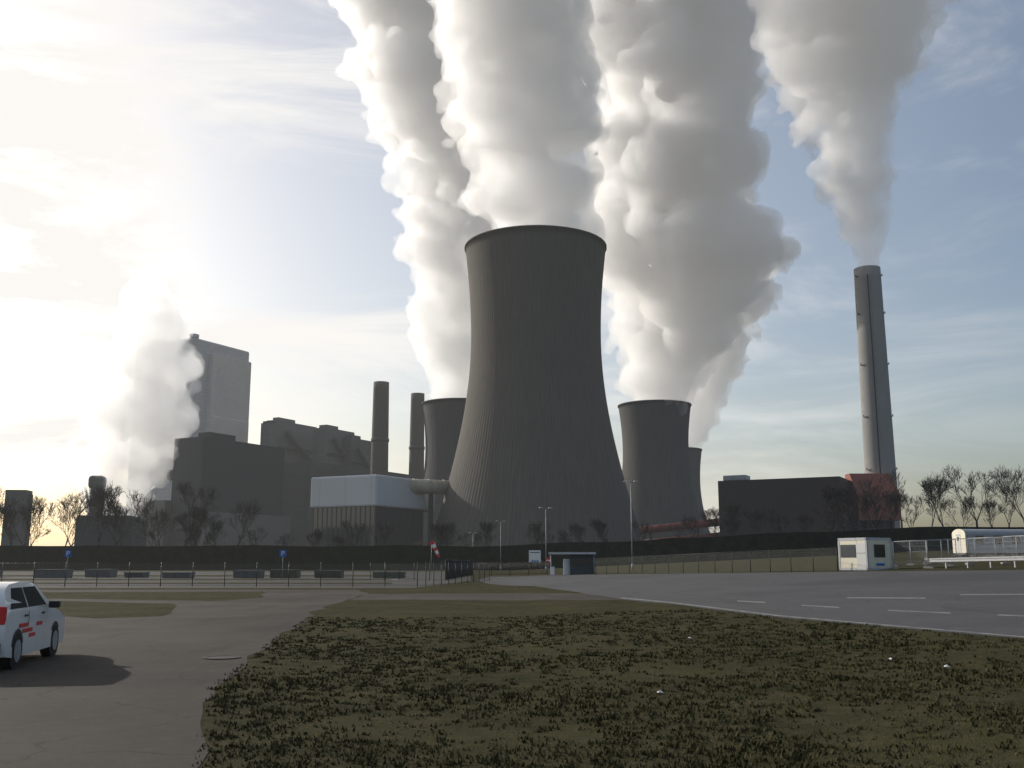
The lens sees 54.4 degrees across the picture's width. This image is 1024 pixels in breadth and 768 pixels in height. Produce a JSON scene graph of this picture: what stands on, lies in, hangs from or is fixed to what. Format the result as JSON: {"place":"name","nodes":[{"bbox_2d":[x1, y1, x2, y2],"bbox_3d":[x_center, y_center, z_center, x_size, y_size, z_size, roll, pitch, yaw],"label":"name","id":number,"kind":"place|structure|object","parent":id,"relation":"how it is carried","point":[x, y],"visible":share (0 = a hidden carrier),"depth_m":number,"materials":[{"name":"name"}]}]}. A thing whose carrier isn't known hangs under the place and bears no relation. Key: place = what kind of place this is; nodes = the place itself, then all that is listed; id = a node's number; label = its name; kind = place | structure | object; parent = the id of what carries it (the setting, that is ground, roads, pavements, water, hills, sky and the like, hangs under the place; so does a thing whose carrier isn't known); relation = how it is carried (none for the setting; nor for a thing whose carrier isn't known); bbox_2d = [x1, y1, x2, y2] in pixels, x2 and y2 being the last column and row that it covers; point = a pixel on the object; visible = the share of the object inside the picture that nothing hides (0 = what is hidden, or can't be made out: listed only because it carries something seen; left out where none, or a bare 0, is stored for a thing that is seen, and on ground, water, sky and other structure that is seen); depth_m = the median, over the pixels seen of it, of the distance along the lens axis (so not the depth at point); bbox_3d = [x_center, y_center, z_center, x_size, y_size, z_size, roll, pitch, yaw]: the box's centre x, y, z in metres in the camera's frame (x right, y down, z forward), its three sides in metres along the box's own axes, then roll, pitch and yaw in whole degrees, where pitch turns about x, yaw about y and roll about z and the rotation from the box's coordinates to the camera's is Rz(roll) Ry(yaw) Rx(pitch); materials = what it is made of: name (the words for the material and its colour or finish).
{"place":"outdoors","nodes":[
{"label":"outdoors","id":0,"kind":"place"},
{"bbox_2d":[46,601,176,617],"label":"grass","id":1,"kind":"structure","parent":0,"point":[93,609],"depth_m":39.10,"materials":[{"name":"green plant"}]},
{"bbox_2d":[42,592,265,600],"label":"grass","id":2,"kind":"structure","parent":0,"point":[204,596],"depth_m":56.01,"materials":[{"name":"green plant"}]},
{"bbox_2d":[0,590,367,767],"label":"paved driveway","id":3,"kind":"structure","parent":0,"point":[128,692],"depth_m":15.61,"materials":[{"name":"grey asphalt"}]},
{"bbox_2d":[0,582,64,668],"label":"hatchback car","id":4,"kind":"object","parent":3,"relation":"on","point":[30,621],"visible":0.98,"depth_m":17.93,"materials":[{"name":"white paint"}]},
{"bbox_2d":[202,655,240,659],"bbox_3d":[-5.589,5.263,19.157,0.720,0.018,0.720,0,-10,0],"label":"manhole cover","id":5,"kind":"object","parent":3,"relation":"on","point":[222,657],"visible":1,"depth_m":19.12,"materials":[{"name":"metal"}]},
{"bbox_2d":[126,333,250,501],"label":"boiler house","id":6,"kind":"structure","parent":0,"point":[192,385],"depth_m":775.70,"materials":[{"name":"metal"}]},
{"bbox_2d":[0,579,390,579],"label":"lot grass strip","id":7,"kind":"object","parent":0,"point":[195,579],"depth_m":110.78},
{"bbox_2d":[34,583,391,583],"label":"lot grass strip","id":8,"kind":"object","parent":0,"point":[213,583],"depth_m":89.02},
{"bbox_2d":[0,572,470,587],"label":"road","id":9,"kind":"structure","parent":0,"point":[412,583],"depth_m":93.83,"materials":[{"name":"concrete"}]},
{"bbox_2d":[1,575,372,576],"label":"lot grass strip","id":10,"kind":"object","parent":9,"relation":"on","point":[195,575],"depth_m":135.66,"materials":[{"name":"green plant"}]},
{"bbox_2d":[0,569,405,577],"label":"waste skips","id":11,"kind":"object","parent":9,"relation":"on","point":[327,574],"visible":0.76,"depth_m":122.12,"materials":[{"name":"metal"}]},
{"bbox_2d":[0,562,417,586],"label":"parking fence","id":12,"kind":"object","parent":9,"relation":"on","point":[96,581],"visible":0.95,"depth_m":76.91,"materials":[{"name":"black metal"}]},
{"bbox_2d":[370,562,444,580],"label":"parking fence","id":13,"kind":"object","parent":9,"relation":"on","point":[429,579],"visible":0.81,"depth_m":106.67,"materials":[{"name":"black metal"}]},
{"bbox_2d":[430,540,439,560],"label":"windsock","id":14,"kind":"object","parent":9,"relation":"on","point":[433,544],"visible":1,"depth_m":171.15,"materials":[{"name":"red fabric"}]},
{"bbox_2d":[445,559,472,580],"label":"gate","id":15,"kind":"structure","parent":9,"relation":"on","point":[467,572],"depth_m":117.53,"materials":[{"name":"black metal"}]},
{"bbox_2d":[310,474,448,546],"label":"industrial building","id":16,"kind":"structure","parent":0,"point":[401,505],"depth_m":531.34,"materials":[{"name":"light grey sheet metal cladding"},{"name":"dark ribbed steel"}]},
{"bbox_2d":[0,0,1023,545],"label":"sky","id":17,"kind":"structure","parent":0,"point":[301,187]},
{"bbox_2d":[3,550,1023,767],"bbox_3d":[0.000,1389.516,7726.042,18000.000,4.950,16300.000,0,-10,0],"label":"ground","id":18,"kind":"structure","parent":0,"point":[835,712],"depth_m":14.16,"materials":[{"name":"green plant"}]},
{"bbox_2d":[0,501,19,545],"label":"tree","id":19,"kind":"object","parent":18,"relation":"on","point":[6,513],"visible":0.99,"depth_m":297.20,"materials":[{"name":"brown plant"}]},
{"bbox_2d":[0,495,52,545],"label":"tree","id":20,"kind":"object","parent":18,"relation":"on","point":[36,499],"visible":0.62,"depth_m":340.38,"materials":[{"name":"brown plant"}]},
{"bbox_2d":[18,500,58,545],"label":"tree","id":21,"kind":"object","parent":18,"relation":"on","point":[23,513],"visible":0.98,"depth_m":298.92,"materials":[{"name":"brown plant"}]},
{"bbox_2d":[43,496,97,545],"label":"tree","id":22,"kind":"object","parent":18,"relation":"on","point":[87,518],"visible":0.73,"depth_m":341.16,"materials":[{"name":"brown plant"}]},
{"bbox_2d":[56,488,98,545],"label":"tree","id":23,"kind":"object","parent":18,"relation":"on","point":[72,504],"visible":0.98,"depth_m":305.97,"materials":[{"name":"brown plant"}]},
{"bbox_2d":[81,481,123,544],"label":"tree","id":24,"kind":"object","parent":18,"relation":"on","point":[97,507],"visible":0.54,"depth_m":309.21,"materials":[{"name":"brown plant"}]},
{"bbox_2d":[1,475,219,545],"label":"plant annex","id":25,"kind":"object","parent":18,"relation":"on","point":[84,539],"visible":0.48,"depth_m":492.65,"materials":[{"name":"grey concrete"}]},
{"bbox_2d":[104,501,133,545],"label":"tree","id":26,"kind":"object","parent":18,"relation":"on","point":[116,528],"visible":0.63,"depth_m":336.88,"materials":[{"name":"brown plant"}]},
{"bbox_2d":[87,485,156,545],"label":"tree","id":27,"kind":"object","parent":18,"relation":"on","point":[112,495],"visible":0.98,"depth_m":302.07,"materials":[{"name":"brown plant"}]},
{"bbox_2d":[132,504,176,545],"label":"tree","id":28,"kind":"object","parent":18,"relation":"on","point":[153,536],"visible":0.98,"depth_m":307.07,"materials":[{"name":"brown plant"}]},
{"bbox_2d":[142,508,173,545],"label":"tree","id":29,"kind":"object","parent":18,"relation":"on","point":[159,525],"visible":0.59,"depth_m":341.01,"materials":[{"name":"brown plant"}]},
{"bbox_2d":[183,524,202,545],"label":"tree","id":30,"kind":"object","parent":18,"relation":"on","point":[192,528],"visible":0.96,"depth_m":299.68,"materials":[{"name":"brown plant"}]},
{"bbox_2d":[175,505,213,545],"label":"tree","id":31,"kind":"object","parent":18,"relation":"on","point":[197,514],"visible":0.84,"depth_m":304.81,"materials":[{"name":"brown plant"}]},
{"bbox_2d":[175,480,221,545],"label":"tree","id":32,"kind":"object","parent":18,"relation":"on","point":[180,489],"visible":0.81,"depth_m":308.74,"materials":[{"name":"brown plant"}]},
{"bbox_2d":[193,532,215,545],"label":"bush","id":33,"kind":"object","parent":18,"relation":"on","point":[208,538],"visible":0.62,"depth_m":331.57,"materials":[{"name":"brown plant"}]},
{"bbox_2d":[126,432,290,545],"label":"industrial building","id":34,"kind":"structure","parent":18,"relation":"on","point":[231,469],"depth_m":656.95,"materials":[{"name":"grey concrete"}]},
{"bbox_2d":[198,517,227,545],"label":"tree","id":35,"kind":"object","parent":18,"relation":"on","point":[217,528],"visible":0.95,"depth_m":301.89,"materials":[{"name":"brown plant"}]},
{"bbox_2d":[227,497,263,544],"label":"tree","id":36,"kind":"object","parent":18,"relation":"on","point":[248,510],"visible":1,"depth_m":342.49,"materials":[{"name":"brown plant"}]},
{"bbox_2d":[237,527,268,544],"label":"bush","id":37,"kind":"object","parent":18,"relation":"on","point":[255,538],"visible":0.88,"depth_m":300.58,"materials":[{"name":"brown plant"}]},
{"bbox_2d":[275,533,295,545],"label":"bush","id":38,"kind":"object","parent":18,"relation":"on","point":[283,539],"visible":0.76,"depth_m":334.17,"materials":[{"name":"brown plant"}]},
{"bbox_2d":[306,528,325,546],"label":"bush","id":39,"kind":"object","parent":18,"relation":"on","point":[316,533],"visible":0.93,"depth_m":293.34,"materials":[{"name":"brown plant"}]},
{"bbox_2d":[260,417,408,545],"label":"old boiler units","id":40,"kind":"object","parent":18,"relation":"on","point":[311,452],"visible":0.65,"depth_m":828.33,"materials":[{"name":"concrete"}]},
{"bbox_2d":[330,534,346,545],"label":"bush","id":41,"kind":"object","parent":18,"relation":"on","point":[338,540],"visible":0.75,"depth_m":334.10,"materials":[{"name":"brown plant"}]},
{"bbox_2d":[340,520,369,545],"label":"tree","id":42,"kind":"object","parent":18,"relation":"on","point":[344,524],"visible":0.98,"depth_m":301.28,"materials":[{"name":"brown plant"}]},
{"bbox_2d":[370,381,388,475],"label":"stack","id":43,"kind":"object","parent":18,"relation":"on","point":[379,439],"visible":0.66,"depth_m":750.90,"materials":[{"name":"concrete"}]},
{"bbox_2d":[368,520,394,545],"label":"tree","id":44,"kind":"object","parent":18,"relation":"on","point":[383,531],"visible":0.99,"depth_m":296.37,"materials":[{"name":"brown plant"}]},
{"bbox_2d":[409,393,424,478],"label":"stack","id":45,"kind":"object","parent":18,"relation":"on","point":[416,457],"visible":0.48,"depth_m":802.27,"materials":[{"name":"concrete"}]},
{"bbox_2d":[429,522,453,545],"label":"tree","id":46,"kind":"object","parent":18,"relation":"on","point":[440,534],"visible":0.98,"depth_m":290.95,"materials":[{"name":"brown plant"}]},
{"bbox_2d":[422,398,465,545],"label":"cooling tower","id":47,"kind":"structure","parent":18,"relation":"on","point":[443,418],"depth_m":703.49,"materials":[{"name":"concrete"}]},
{"bbox_2d":[434,521,455,545],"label":"tree","id":48,"kind":"object","parent":18,"relation":"on","point":[447,533],"visible":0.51,"depth_m":330.98,"materials":[{"name":"brown plant"}]},
{"bbox_2d":[439,524,459,545],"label":"tree","id":49,"kind":"object","parent":18,"relation":"on","point":[451,533],"visible":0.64,"depth_m":331.04,"materials":[{"name":"brown plant"}]},
{"bbox_2d":[459,531,484,545],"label":"tree","id":50,"kind":"object","parent":18,"relation":"on","point":[476,538],"visible":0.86,"depth_m":363.04,"materials":[{"name":"brown plant"}]},
{"bbox_2d":[349,593,619,599],"bbox_3d":[-1.826,11.070,51.991,13.271,0.216,16.916,0,-10,0],"label":"ground strip","id":51,"kind":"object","parent":18,"relation":"on","point":[520,596],"depth_m":52.87,"materials":[{"name":"concrete"}]},
{"bbox_2d":[478,518,496,545],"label":"tree","id":52,"kind":"object","parent":18,"relation":"on","point":[487,528],"visible":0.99,"depth_m":323.33,"materials":[{"name":"brown plant"}]},
{"bbox_2d":[0,527,1023,569],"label":"hedge wall","id":53,"kind":"structure","parent":18,"relation":"on","point":[389,555],"depth_m":261.64,"materials":[{"name":"green plant"}]},
{"bbox_2d":[486,560,547,575],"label":"sliding gate","id":54,"kind":"structure","parent":18,"relation":"on","point":[520,568],"depth_m":141.33,"materials":[{"name":"black metal"}]},
{"bbox_2d":[529,550,540,561],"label":"info board","id":55,"kind":"object","parent":18,"relation":"on","point":[534,555],"visible":0.8,"depth_m":160.16,"materials":[{"name":"white metal"}]},
{"bbox_2d":[432,225,642,545],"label":"cooling tower","id":56,"kind":"structure","parent":18,"relation":"on","point":[536,432],"depth_m":543.43,"materials":[{"name":"concrete"}]},
{"bbox_2d":[526,520,553,543],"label":"tree","id":57,"kind":"object","parent":18,"relation":"on","point":[534,527],"visible":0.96,"depth_m":329.50,"materials":[{"name":"brown plant"}]},
{"bbox_2d":[555,528,573,542],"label":"tree","id":58,"kind":"object","parent":18,"relation":"on","point":[563,536],"visible":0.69,"depth_m":329.06,"materials":[{"name":"brown plant"}]},
{"bbox_2d":[568,522,586,541],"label":"tree","id":59,"kind":"object","parent":18,"relation":"on","point":[574,529],"visible":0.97,"depth_m":364.11,"materials":[{"name":"brown plant"}]},
{"bbox_2d":[588,518,608,541],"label":"tree","id":60,"kind":"object","parent":18,"relation":"on","point":[598,525],"visible":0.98,"depth_m":320.90,"materials":[{"name":"brown plant"}]},
{"bbox_2d":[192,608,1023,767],"bbox_3d":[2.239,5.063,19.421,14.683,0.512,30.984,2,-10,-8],"label":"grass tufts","id":61,"kind":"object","parent":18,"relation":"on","point":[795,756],"depth_m":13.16,"materials":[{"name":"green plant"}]},
{"bbox_2d":[623,480,637,568],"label":"light pole","id":62,"kind":"object","parent":18,"relation":"on","point":[630,482],"visible":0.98,"depth_m":155.54,"materials":[{"name":"grey metal"}]},
{"bbox_2d":[630,520,651,540],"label":"tree","id":63,"kind":"object","parent":18,"relation":"on","point":[635,524],"visible":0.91,"depth_m":321.75,"materials":[{"name":"brown plant"}]},
{"bbox_2d":[618,399,705,539],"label":"cooling tower","id":64,"kind":"structure","parent":18,"relation":"on","point":[655,443],"depth_m":739.78,"materials":[{"name":"concrete"}]},
{"bbox_2d":[679,515,699,537],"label":"tree","id":65,"kind":"object","parent":18,"relation":"on","point":[689,523],"visible":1,"depth_m":327.96,"materials":[{"name":"brown plant"}]},
{"bbox_2d":[689,447,709,532],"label":"cooling tower","id":66,"kind":"structure","parent":18,"relation":"on","point":[694,457],"depth_m":1047.81,"materials":[{"name":"concrete"}]},
{"bbox_2d":[701,506,725,536],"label":"tree","id":67,"kind":"object","parent":18,"relation":"on","point":[708,514],"visible":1,"depth_m":326.60,"materials":[{"name":"brown plant"}]},
{"bbox_2d":[596,546,837,573],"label":"road fence","id":68,"kind":"object","parent":18,"relation":"on","point":[714,562],"visible":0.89,"depth_m":92.78,"materials":[{"name":"black metal"}]},
{"bbox_2d":[721,500,741,535],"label":"tree","id":69,"kind":"object","parent":18,"relation":"on","point":[734,509],"visible":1,"depth_m":323.29,"materials":[{"name":"brown plant"}]},
{"bbox_2d":[726,516,741,535],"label":"tree","id":70,"kind":"object","parent":18,"relation":"on","point":[738,522],"visible":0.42,"depth_m":367.03,"materials":[{"name":"brown plant"}]},
{"bbox_2d":[639,475,861,540],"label":"industrial building","id":71,"kind":"structure","parent":18,"relation":"on","point":[795,497],"depth_m":575.34,"materials":[{"name":"metal"}]},
{"bbox_2d":[739,507,770,533],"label":"tree","id":72,"kind":"object","parent":18,"relation":"on","point":[757,513],"visible":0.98,"depth_m":327.91,"materials":[{"name":"brown plant"}]},
{"bbox_2d":[767,505,792,532],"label":"tree","id":73,"kind":"object","parent":18,"relation":"on","point":[773,512],"visible":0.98,"depth_m":326.38,"materials":[{"name":"brown plant"}]},
{"bbox_2d":[792,512,814,531],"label":"tree","id":74,"kind":"object","parent":18,"relation":"on","point":[804,518],"visible":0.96,"depth_m":330.10,"materials":[{"name":"brown plant"}]},
{"bbox_2d":[811,506,845,531],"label":"tree","id":75,"kind":"object","parent":18,"relation":"on","point":[825,518],"visible":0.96,"depth_m":335.83,"materials":[{"name":"brown plant"}]},
{"bbox_2d":[820,480,854,530],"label":"tree","id":76,"kind":"object","parent":18,"relation":"on","point":[831,491],"visible":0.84,"depth_m":349.43,"materials":[{"name":"brown plant"}]},
{"bbox_2d":[822,482,863,530],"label":"tree","id":77,"kind":"object","parent":18,"relation":"on","point":[843,489],"visible":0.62,"depth_m":351.35,"materials":[{"name":"brown plant"}]},
{"bbox_2d":[828,488,884,529],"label":"tree","id":78,"kind":"object","parent":18,"relation":"on","point":[871,496],"visible":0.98,"depth_m":339.86,"materials":[{"name":"brown plant"}]},
{"bbox_2d":[837,537,892,569],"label":"office container","id":79,"kind":"object","parent":18,"relation":"on","point":[866,553],"visible":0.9,"depth_m":78.56,"materials":[{"name":"white metal"}]},
{"bbox_2d":[845,473,902,530],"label":"building","id":80,"kind":"structure","parent":18,"relation":"on","point":[856,515],"depth_m":577.24,"materials":[{"name":"brick"}]},
{"bbox_2d":[854,265,900,527],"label":"tall chimney","id":81,"kind":"object","parent":18,"relation":"on","point":[878,437],"visible":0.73,"depth_m":604.29,"materials":[{"name":"concrete"}]},
{"bbox_2d":[888,535,1023,568],"bbox_3d":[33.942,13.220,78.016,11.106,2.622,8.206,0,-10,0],"label":"fence","id":82,"kind":"object","parent":18,"relation":"on","point":[949,565],"visible":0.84,"depth_m":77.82,"materials":[{"name":"grey metal"}]},
{"bbox_2d":[924,556,1023,567],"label":"guard rail","id":83,"kind":"object","parent":18,"relation":"on","point":[989,559],"visible":0.9,"depth_m":70.08,"materials":[{"name":"silver metal"}]},
{"bbox_2d":[951,529,1023,556],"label":"storage tank","id":84,"kind":"object","parent":18,"relation":"on","point":[968,533],"visible":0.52,"depth_m":102.51,"materials":[{"name":"white metal"}]},
{"bbox_2d":[478,570,1023,637],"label":"road","id":85,"kind":"structure","parent":0,"point":[785,593],"depth_m":41.40,"materials":[{"name":"grey asphalt"}]},
{"bbox_2d":[418,562,489,585],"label":"parking fence","id":86,"kind":"object","parent":85,"relation":"on","point":[448,572],"visible":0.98,"depth_m":88.08,"materials":[{"name":"black metal"}]},
{"bbox_2d":[549,552,595,574],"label":"bus shelter","id":87,"kind":"object","parent":85,"relation":"on","point":[578,563],"visible":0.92,"depth_m":125.70,"materials":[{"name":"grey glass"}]},
{"bbox_2d":[671,602,777,615],"bbox_3d":[6.843,7.547,33.569,0.228,0.063,11.736,1,-10,-6],"label":"edge line","id":88,"kind":"object","parent":85,"relation":"on","point":[725,609],"visible":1,"depth_m":32.32,"materials":[{"name":"paint"}]},
{"bbox_2d":[778,615,909,627],"bbox_3d":[8.147,5.965,25.102,0.206,0.065,6.587,2,-10,-12],"label":"edge line","id":89,"kind":"object","parent":85,"relation":"on","point":[845,621],"visible":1,"depth_m":24.62,"materials":[{"name":"paint"}]},
{"bbox_2d":[847,597,924,598],"bbox_3d":[13.109,7.522,35.018,0.600,0.091,3.642,7,-12,-33],"label":"dash","id":90,"kind":"object","parent":85,"relation":"on","point":[890,597],"visible":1,"depth_m":35.01,"materials":[{"name":"paint"}]},
{"bbox_2d":[910,627,1023,636],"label":"edge line","id":91,"kind":"object","parent":85,"relation":"on","point":[967,631],"visible":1,"depth_m":20.21,"materials":[{"name":"paint"}]},
{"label":"embankment","id":92,"kind":"structure","parent":0,"visible":0},
{"bbox_2d":[841,469,905,528],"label":"tree","id":93,"kind":"object","parent":92,"relation":"on","point":[879,481],"visible":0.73,"depth_m":358.61,"materials":[{"name":"brown plant"}]},
{"bbox_2d":[882,489,907,528],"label":"tree","id":94,"kind":"object","parent":92,"relation":"on","point":[893,504],"visible":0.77,"depth_m":361.97,"materials":[{"name":"brown plant"}]},
{"bbox_2d":[894,492,927,526],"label":"tree","id":95,"kind":"object","parent":92,"relation":"on","point":[908,504],"visible":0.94,"depth_m":357.02,"materials":[{"name":"brown plant"}]},
{"bbox_2d":[916,470,954,526],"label":"tree","id":96,"kind":"object","parent":92,"relation":"on","point":[935,481],"visible":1,"depth_m":340.99,"materials":[{"name":"brown plant"}]},
{"bbox_2d":[919,477,951,526],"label":"tree","id":97,"kind":"object","parent":92,"relation":"on","point":[935,503],"visible":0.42,"depth_m":353.78,"materials":[{"name":"brown plant"}]},
{"bbox_2d":[939,495,976,526],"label":"tree","id":98,"kind":"object","parent":92,"relation":"on","point":[966,505],"visible":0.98,"depth_m":336.56,"materials":[{"name":"brown plant"}]},
{"bbox_2d":[942,464,1004,526],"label":"tree","id":99,"kind":"object","parent":92,"relation":"on","point":[968,483],"visible":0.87,"depth_m":350.93,"materials":[{"name":"brown plant"}]},
{"bbox_2d":[977,499,1002,526],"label":"tree","id":100,"kind":"object","parent":92,"relation":"on","point":[988,508],"visible":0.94,"depth_m":362.35,"materials":[{"name":"brown plant"}]},
{"bbox_2d":[987,464,1023,521],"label":"tree","id":101,"kind":"object","parent":92,"relation":"on","point":[1006,474],"visible":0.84,"depth_m":352.81,"materials":[{"name":"brown plant"}]},
{"bbox_2d":[987,483,1023,526],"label":"tree","id":102,"kind":"object","parent":92,"relation":"on","point":[1006,495],"visible":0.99,"depth_m":341.79,"materials":[{"name":"brown plant"}]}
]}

